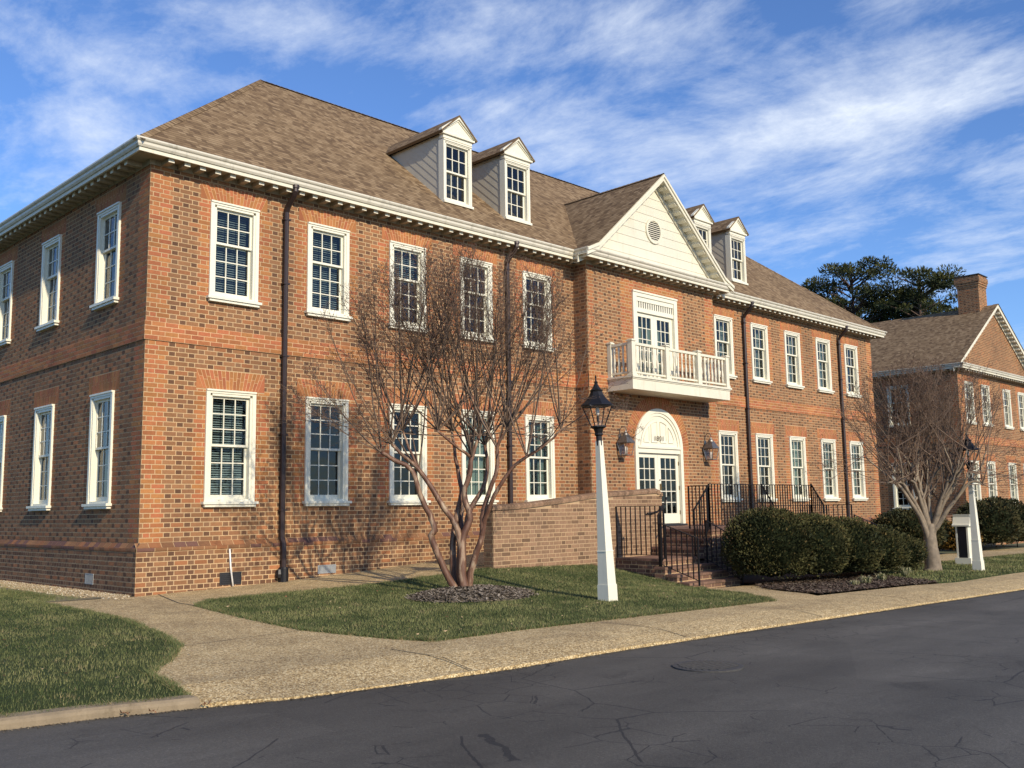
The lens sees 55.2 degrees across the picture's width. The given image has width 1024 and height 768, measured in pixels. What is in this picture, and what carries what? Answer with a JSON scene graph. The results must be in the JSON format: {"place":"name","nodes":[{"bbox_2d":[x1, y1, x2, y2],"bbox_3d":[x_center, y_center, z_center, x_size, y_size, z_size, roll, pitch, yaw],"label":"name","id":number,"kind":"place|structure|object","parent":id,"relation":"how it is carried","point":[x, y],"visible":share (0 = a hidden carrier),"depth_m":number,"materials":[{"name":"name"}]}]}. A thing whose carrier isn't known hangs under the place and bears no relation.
{"place":"outdoors","nodes":[
{"label":"outdoors","id":0,"kind":"place"},
{"bbox_2d":[0,588,198,716],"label":"lawn","id":1,"kind":"structure","parent":0,"point":[23,700],"depth_m":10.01,"materials":[{"name":"plant"}]},
{"bbox_2d":[0,583,114,601],"bbox_3d":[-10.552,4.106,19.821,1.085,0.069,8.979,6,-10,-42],"label":"grass","id":2,"kind":"structure","parent":1,"relation":"on","point":[33,600],"depth_m":17.79,"materials":[{"name":"green plant"}]},
{"bbox_2d":[0,580,133,599],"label":"gravel","id":3,"kind":"structure","parent":2,"relation":"on","point":[60,590],"depth_m":18.60,"materials":[{"name":"beige gravel"}]},
{"bbox_2d":[193,563,778,641],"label":"lawn","id":4,"kind":"structure","parent":0,"point":[457,631],"depth_m":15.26,"materials":[{"name":"plant"}]},
{"bbox_2d":[275,233,642,587],"bbox_3d":[-0.782,0.516,16.960,5.923,6.274,5.712,6,-10,-44],"label":"bare tree","id":5,"kind":"object","parent":4,"relation":"on","point":[456,576],"visible":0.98,"depth_m":16.75,"materials":[{"name":"brown plant"}]},
{"bbox_2d":[404,584,539,602],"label":"mulch","id":6,"kind":"object","parent":4,"relation":"on","point":[438,594],"visible":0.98,"depth_m":15.95,"materials":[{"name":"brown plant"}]},
{"bbox_2d":[580,375,617,600],"bbox_3d":[1.448,1.777,16.190,0.536,3.893,0.536,4,-9,-34],"label":"lamp post","id":7,"kind":"object","parent":4,"relation":"on","point":[607,588],"visible":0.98,"depth_m":16.10,"materials":[{"name":"beige paint"}]},
{"bbox_2d":[0,590,1023,767],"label":"road","id":8,"kind":"structure","parent":0,"point":[937,685],"depth_m":7.71,"materials":[{"name":"grey asphalt"}]},
{"bbox_2d":[1,590,1020,731],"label":"curb","id":9,"kind":"structure","parent":8,"relation":"on","point":[522,667],"depth_m":10.06,"materials":[{"name":"beige concrete"}]},
{"bbox_2d":[672,660,743,672],"bbox_3d":[2.003,2.889,10.006,0.720,0.037,0.720,6,-10,-44],"label":"manhole cover","id":10,"kind":"object","parent":8,"relation":"on","point":[710,666],"visible":0.99,"depth_m":9.91,"materials":[{"name":"metal"}]},
{"bbox_2d":[0,0,1023,348],"label":"sky","id":11,"kind":"structure","parent":0,"point":[835,131],"materials":[{"name":"blue"}]},
{"bbox_2d":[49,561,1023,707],"bbox_3d":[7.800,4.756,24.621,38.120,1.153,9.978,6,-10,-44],"label":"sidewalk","id":12,"kind":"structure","parent":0,"point":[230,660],"depth_m":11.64,"materials":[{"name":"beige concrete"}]},
{"bbox_2d":[436,484,886,587],"bbox_3d":[4.591,3.890,24.820,13.066,2.771,5.076,6,-10,-44],"label":"entrance stair","id":13,"kind":"object","parent":12,"relation":"on","point":[687,555],"visible":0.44,"depth_m":22.62,"materials":[{"name":"brick"}]},
{"bbox_2d":[58,543,1023,699],"bbox_3d":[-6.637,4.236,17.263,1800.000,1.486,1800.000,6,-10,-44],"label":"ground","id":14,"kind":"structure","parent":0,"point":[998,547],"depth_m":37.71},
{"bbox_2d":[0,695,199,730],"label":"kerb","id":15,"kind":"structure","parent":14,"relation":"on","point":[67,715],"depth_m":7.89,"materials":[{"name":"concrete"}]},
{"bbox_2d":[120,699,210,713],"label":"leaf litter","id":16,"kind":"object","parent":15,"relation":"on","point":[158,707],"visible":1,"depth_m":8.01,"materials":[{"name":"brown plant"}]},
{"bbox_2d":[0,79,886,596],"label":"brick office building","id":17,"kind":"structure","parent":14,"relation":"on","point":[170,289],"depth_m":21.90,"materials":[{"name":"brick"}]},
{"bbox_2d":[0,415,6,511],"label":"window","id":18,"kind":"structure","parent":17,"relation":"in","point":[2,418],"depth_m":22.84,"materials":[{"name":"beige paint"}]},
{"bbox_2d":[0,260,13,346],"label":"window","id":19,"kind":"structure","parent":17,"relation":"in","point":[7,268],"depth_m":23.82,"materials":[{"name":"beige paint"}]},
{"bbox_2d":[26,404,54,510],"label":"window","id":20,"kind":"structure","parent":17,"relation":"in","point":[40,417],"depth_m":21.28,"materials":[{"name":"beige paint"}]},
{"bbox_2d":[34,234,61,331],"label":"window","id":21,"kind":"structure","parent":17,"relation":"in","point":[48,247],"depth_m":21.76,"materials":[{"name":"beige paint"}]},
{"bbox_2d":[81,390,114,508],"bbox_3d":[-7.894,1.289,18.959,0.353,2.243,1.155,6,-10,-44],"label":"window","id":22,"kind":"structure","parent":17,"relation":"in","point":[96,420],"depth_m":19.14,"materials":[{"name":"beige paint"}]},
{"bbox_2d":[89,201,121,310],"bbox_3d":[-7.954,-2.510,19.447,0.353,2.011,1.155,6,-10,-44],"label":"window","id":23,"kind":"structure","parent":17,"relation":"in","point":[104,217],"depth_m":19.62,"materials":[{"name":"beige paint"}]},
{"bbox_2d":[201,388,258,506],"bbox_3d":[-5.486,1.247,18.926,1.155,2.243,0.340,6,-10,-44],"label":"window","id":24,"kind":"structure","parent":17,"relation":"in","point":[247,499],"depth_m":19.01,"materials":[{"name":"beige paint"}]},
{"bbox_2d":[229,549,233,585],"bbox_3d":[-5.318,3.476,18.539,0.106,0.704,0.040,1,-8,-16],"label":"drain pipe","id":25,"kind":"object","parent":17,"relation":"attached to","point":[230,567],"visible":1,"depth_m":18.53,"materials":[{"name":"white plastic"}]},
{"bbox_2d":[206,199,261,307],"bbox_3d":[-5.546,-2.552,19.415,1.155,2.011,0.340,6,-10,-44],"label":"window","id":26,"kind":"structure","parent":17,"relation":"in","point":[251,298],"depth_m":19.48,"materials":[{"name":"beige paint"}]},
{"bbox_2d":[302,396,351,505],"bbox_3d":[-3.899,1.419,20.451,1.155,2.243,0.285,6,-10,-44],"label":"window","id":27,"kind":"structure","parent":17,"relation":"in","point":[341,499],"depth_m":20.50,"materials":[{"name":"beige paint"}]},
{"bbox_2d":[304,222,352,321],"bbox_3d":[-3.979,-2.378,20.960,1.155,2.011,0.340,6,-10,-44],"label":"window","id":28,"kind":"structure","parent":17,"relation":"in","point":[344,235],"depth_m":21.03,"materials":[{"name":"beige paint"}]},
{"bbox_2d":[388,240,427,331],"bbox_3d":[-2.441,-2.207,22.475,1.155,2.011,0.340,6,-10,-44],"label":"window","id":29,"kind":"structure","parent":17,"relation":"in","point":[394,245],"depth_m":22.56,"materials":[{"name":"beige paint"}]},
{"bbox_2d":[387,403,430,504],"bbox_3d":[-2.362,1.589,21.966,1.155,2.243,0.285,6,-10,-44],"label":"window","id":30,"kind":"structure","parent":17,"relation":"in","point":[400,499],"depth_m":22.03,"materials":[{"name":"beige paint"}]},
{"bbox_2d":[459,258,493,342],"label":"window","id":31,"kind":"structure","parent":17,"relation":"in","point":[487,266],"depth_m":24.19,"materials":[{"name":"beige paint"}]},
{"bbox_2d":[461,409,498,503],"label":"window","id":32,"kind":"structure","parent":17,"relation":"in","point":[477,478],"depth_m":23.63,"materials":[{"name":"beige paint"}]},
{"bbox_2d":[522,270,555,351],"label":"window","id":33,"kind":"structure","parent":17,"relation":"in","point":[524,275],"depth_m":25.43,"materials":[{"name":"beige paint"}]},
{"bbox_2d":[524,414,555,501],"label":"window","id":34,"kind":"structure","parent":17,"relation":"in","point":[550,448],"depth_m":25.15,"materials":[{"name":"beige paint"}]},
{"bbox_2d":[617,426,634,455],"bbox_3d":[3.056,1.526,26.397,0.357,0.809,0.399,6,-10,-44],"label":"wall lantern","id":35,"kind":"object","parent":17,"relation":"attached to","point":[625,439],"depth_m":26.34,"materials":[{"name":"metal"}]},
{"bbox_2d":[631,289,679,380],"bbox_3d":[3.998,-1.230,28.289,2.110,2.690,0.525,6,-10,-44],"label":"balcony door","id":36,"kind":"structure","parent":17,"relation":"in","point":[650,312],"depth_m":28.37,"materials":[{"name":"beige paint"}]},
{"bbox_2d":[634,409,687,525],"bbox_3d":[4.155,2.347,27.662,2.220,3.310,0.240,6,-10,-44],"label":"entrance door","id":37,"kind":"structure","parent":17,"relation":"in","point":[661,437],"depth_m":27.85,"materials":[{"name":"beige paint"}]},
{"bbox_2d":[703,433,718,459],"bbox_3d":[5.925,1.864,29.222,0.357,0.809,0.399,6,-10,-44],"label":"wall lantern","id":38,"kind":"object","parent":17,"relation":"attached to","point":[710,444],"depth_m":29.16,"materials":[{"name":"metal"}]},
{"bbox_2d":[713,314,736,378],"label":"window","id":39,"kind":"structure","parent":17,"relation":"in","point":[721,320],"depth_m":31.75,"materials":[{"name":"beige paint"}]},
{"bbox_2d":[718,430,742,501],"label":"window","id":40,"kind":"structure","parent":17,"relation":"in","point":[734,464],"depth_m":31.21,"materials":[{"name":"beige paint"}]},
{"bbox_2d":[750,322,772,384],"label":"window","id":41,"kind":"structure","parent":17,"relation":"in","point":[755,354],"depth_m":33.24,"materials":[{"name":"beige paint"}]},
{"bbox_2d":[755,433,776,501],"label":"window","id":42,"kind":"structure","parent":17,"relation":"in","point":[769,437],"depth_m":32.74,"materials":[{"name":"beige paint"}]},
{"bbox_2d":[783,330,804,388],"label":"window","id":43,"kind":"structure","parent":17,"relation":"in","point":[796,336],"depth_m":34.78,"materials":[{"name":"beige paint"}]},
{"bbox_2d":[789,436,810,500],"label":"window","id":44,"kind":"structure","parent":17,"relation":"in","point":[793,440],"depth_m":34.32,"materials":[{"name":"beige paint"}]},
{"bbox_2d":[814,337,834,393],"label":"window","id":45,"kind":"structure","parent":17,"relation":"in","point":[824,344],"depth_m":36.34,"materials":[{"name":"beige paint"}]},
{"bbox_2d":[820,438,840,500],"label":"window","id":46,"kind":"structure","parent":17,"relation":"in","point":[832,446],"depth_m":35.85,"materials":[{"name":"beige paint"}]},
{"bbox_2d":[843,344,861,397],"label":"window","id":47,"kind":"structure","parent":17,"relation":"in","point":[853,355],"depth_m":37.85,"materials":[{"name":"beige paint"}]},
{"bbox_2d":[849,441,868,500],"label":"window","id":48,"kind":"structure","parent":17,"relation":"in","point":[852,444],"depth_m":37.39,"materials":[{"name":"beige paint"}]},
{"bbox_2d":[480,488,662,568],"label":"ramp wall","id":49,"kind":"structure","parent":14,"relation":"on","point":[560,531],"depth_m":21.38,"materials":[{"name":"brick"}]},
{"bbox_2d":[806,276,846,299],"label":"pine tree","id":50,"kind":"object","parent":14,"relation":"on","point":[835,290],"visible":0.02,"depth_m":73.88,"materials":[{"name":"green plant"}]},
{"bbox_2d":[828,297,872,318],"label":"pine tree","id":51,"kind":"object","parent":14,"relation":"on","point":[857,304],"visible":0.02,"depth_m":76.87,"materials":[{"name":"green plant"}]},
{"bbox_2d":[801,255,904,322],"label":"pine tree","id":52,"kind":"object","parent":14,"relation":"on","point":[846,270],"visible":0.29,"depth_m":70.96,"materials":[{"name":"green plant"}]},
{"bbox_2d":[855,283,936,322],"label":"pine tree","id":53,"kind":"object","parent":14,"relation":"on","point":[873,308],"visible":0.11,"depth_m":70.70,"materials":[{"name":"green plant"}]},
{"bbox_2d":[869,507,948,546],"bbox_3d":[13.952,5.177,34.672,3.070,1.610,2.591,6,-10,-44],"label":"evergreen shrub","id":54,"kind":"object","parent":14,"relation":"on","point":[899,519],"visible":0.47,"depth_m":33.95,"materials":[{"name":"green plant"}]},
{"bbox_2d":[873,264,966,318],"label":"pine tree","id":55,"kind":"object","parent":14,"relation":"on","point":[937,281],"visible":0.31,"depth_m":67.50,"materials":[{"name":"green plant"}]},
{"bbox_2d":[905,301,957,316],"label":"pine tree","id":56,"kind":"object","parent":14,"relation":"on","point":[956,307],"visible":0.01,"depth_m":74.02,"materials":[{"name":"green plant"}]},
{"bbox_2d":[938,519,952,548],"bbox_3d":[15.496,5.597,36.932,2.402,1.377,2.303,6,-10,-44],"label":"evergreen shrub","id":57,"kind":"object","parent":14,"relation":"on","point":[947,529],"visible":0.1,"depth_m":36.22,"materials":[{"name":"green plant"}]},
{"bbox_2d":[940,515,952,549],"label":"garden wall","id":58,"kind":"structure","parent":14,"relation":"on","point":[948,518],"depth_m":41.96,"materials":[{"name":"brick"}]},
{"bbox_2d":[870,273,1023,545],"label":"brick office building","id":59,"kind":"structure","parent":14,"relation":"on","point":[977,329],"depth_m":48.52,"materials":[{"name":"brick"}]},
{"bbox_2d":[886,385,910,427],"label":"window","id":60,"kind":"structure","parent":59,"relation":"in","point":[901,385],"depth_m":47.46,"materials":[{"name":"beige paint"}]},
{"bbox_2d":[892,462,915,509],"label":"window","id":61,"kind":"structure","parent":59,"relation":"in","point":[895,489],"depth_m":46.97,"materials":[{"name":"beige paint"}]},
{"bbox_2d":[963,381,976,424],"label":"window","id":62,"kind":"structure","parent":59,"relation":"in","point":[963,381],"depth_m":46.32,"materials":[{"name":"beige paint"}]},
{"bbox_2d":[971,461,981,499],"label":"window","id":63,"kind":"structure","parent":59,"relation":"in","point":[978,487],"depth_m":45.92,"materials":[{"name":"beige paint"}]},
{"bbox_2d":[980,384,993,426],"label":"window","id":64,"kind":"structure","parent":59,"relation":"in","point":[987,412],"depth_m":47.78,"materials":[{"name":"beige paint"}]},
{"bbox_2d":[986,461,997,497],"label":"window","id":65,"kind":"structure","parent":59,"relation":"in","point":[994,492],"depth_m":47.36,"materials":[{"name":"beige paint"}]},
{"bbox_2d":[1002,389,1014,429],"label":"window","id":66,"kind":"structure","parent":59,"relation":"in","point":[1007,395],"depth_m":49.86,"materials":[{"name":"beige paint"}]},
{"bbox_2d":[1008,463,1018,502],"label":"window","id":67,"kind":"structure","parent":59,"relation":"in","point":[1014,492],"depth_m":49.38,"materials":[{"name":"beige paint"}]},
{"bbox_2d":[1017,392,1023,430],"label":"window","id":68,"kind":"structure","parent":59,"relation":"in","point":[1020,410],"depth_m":51.30,"materials":[{"name":"beige paint"}]},
{"bbox_2d":[938,520,983,550],"bbox_3d":[16.611,5.676,36.666,1.861,1.178,1.900,6,-10,-44],"label":"golden shrub","id":69,"kind":"object","parent":14,"relation":"on","point":[951,543],"visible":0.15,"depth_m":36.21,"materials":[{"name":"green plant"}]},
{"bbox_2d":[951,496,1023,546],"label":"evergreen shrub","id":70,"kind":"object","parent":14,"relation":"on","point":[1000,522],"visible":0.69,"depth_m":38.87,"materials":[{"name":"green plant"}]},
{"bbox_2d":[978,496,1023,543],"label":"evergreen shrub","id":71,"kind":"object","parent":14,"relation":"on","point":[1012,501],"visible":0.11,"depth_m":41.38,"materials":[{"name":"green plant"}]},
{"bbox_2d":[849,579,860,585],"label":"ornamental grass","id":72,"kind":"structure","parent":0,"point":[854,582],"depth_m":20.12,"materials":[{"name":"green plant"}]},
{"bbox_2d":[873,572,887,579],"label":"ornamental grass","id":73,"kind":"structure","parent":0,"point":[881,576],"depth_m":21.76,"materials":[{"name":"green plant"}]},
{"bbox_2d":[874,552,1023,583],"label":"lawn","id":74,"kind":"structure","parent":0,"point":[972,576],"depth_m":24.99,"materials":[{"name":"plant"}]},
{"bbox_2d":[728,570,937,593],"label":"mulch","id":75,"kind":"object","parent":74,"relation":"on","point":[752,578],"visible":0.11,"depth_m":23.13,"materials":[{"name":"bark mulch"},{"name":"wood chips"}]},
{"bbox_2d":[718,505,817,579],"bbox_3d":[5.744,3.520,21.880,2.204,1.597,2.135,6,-10,-44],"label":"evergreen shrub","id":76,"kind":"object","parent":75,"relation":"on","point":[770,542],"visible":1,"depth_m":21.27,"materials":[{"name":"green plant"}]},
{"bbox_2d":[781,511,853,576],"bbox_3d":[6.724,3.637,22.346,2.018,1.457,1.999,6,-10,-44],"label":"evergreen shrub","id":77,"kind":"object","parent":75,"relation":"on","point":[829,546],"visible":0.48,"depth_m":21.72,"materials":[{"name":"green plant"}]},
{"bbox_2d":[826,515,886,574],"bbox_3d":[7.737,3.775,22.973,2.023,1.370,1.991,6,-10,-44],"label":"evergreen shrub","id":78,"kind":"object","parent":75,"relation":"on","point":[867,552],"visible":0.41,"depth_m":22.36,"materials":[{"name":"green plant"}]},
{"bbox_2d":[858,576,872,582],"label":"ornamental grass","id":79,"kind":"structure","parent":75,"relation":"on","point":[862,579],"depth_m":20.74,"materials":[{"name":"green plant"}]},
{"bbox_2d":[864,524,911,572],"bbox_3d":[8.740,4.033,24.023,2.034,1.213,2.033,6,-10,-44],"label":"evergreen shrub","id":80,"kind":"object","parent":75,"relation":"on","point":[895,553],"visible":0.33,"depth_m":23.41,"materials":[{"name":"green plant"}]},
{"bbox_2d":[896,566,911,576],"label":"ornamental grass","id":81,"kind":"object","parent":75,"relation":"on","point":[904,572],"depth_m":23.24,"materials":[{"name":"green plant"}]},
{"bbox_2d":[884,532,928,570],"bbox_3d":[9.592,4.256,24.993,1.944,0.997,1.948,6,-10,-44],"label":"evergreen shrub","id":82,"kind":"object","parent":75,"relation":"on","point":[919,552],"visible":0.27,"depth_m":24.47,"materials":[{"name":"green plant"}]},
{"bbox_2d":[802,346,1023,570],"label":"bare tree","id":83,"kind":"object","parent":74,"relation":"on","point":[930,524],"visible":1,"depth_m":26.19,"materials":[{"name":"brown plant"}]},
{"bbox_2d":[952,514,971,564],"bbox_3d":[13.530,4.656,29.264,0.470,1.500,0.500,6,-10,-44],"label":"litter bin","id":84,"kind":"object","parent":74,"relation":"on","point":[961,523],"visible":0.82,"depth_m":29.14,"materials":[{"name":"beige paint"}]},
{"bbox_2d":[958,433,984,570],"bbox_3d":[12.290,3.185,26.158,0.536,3.892,0.536,4,-9,-34],"label":"lamp post","id":85,"kind":"object","parent":74,"relation":"on","point":[977,560],"visible":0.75,"depth_m":26.03,"materials":[{"name":"beige paint"}]},
{"bbox_2d":[940,548,1023,560],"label":"path","id":86,"kind":"structure","parent":0,"point":[953,556],"depth_m":35.97,"materials":[{"name":"beige concrete"}]}
]}

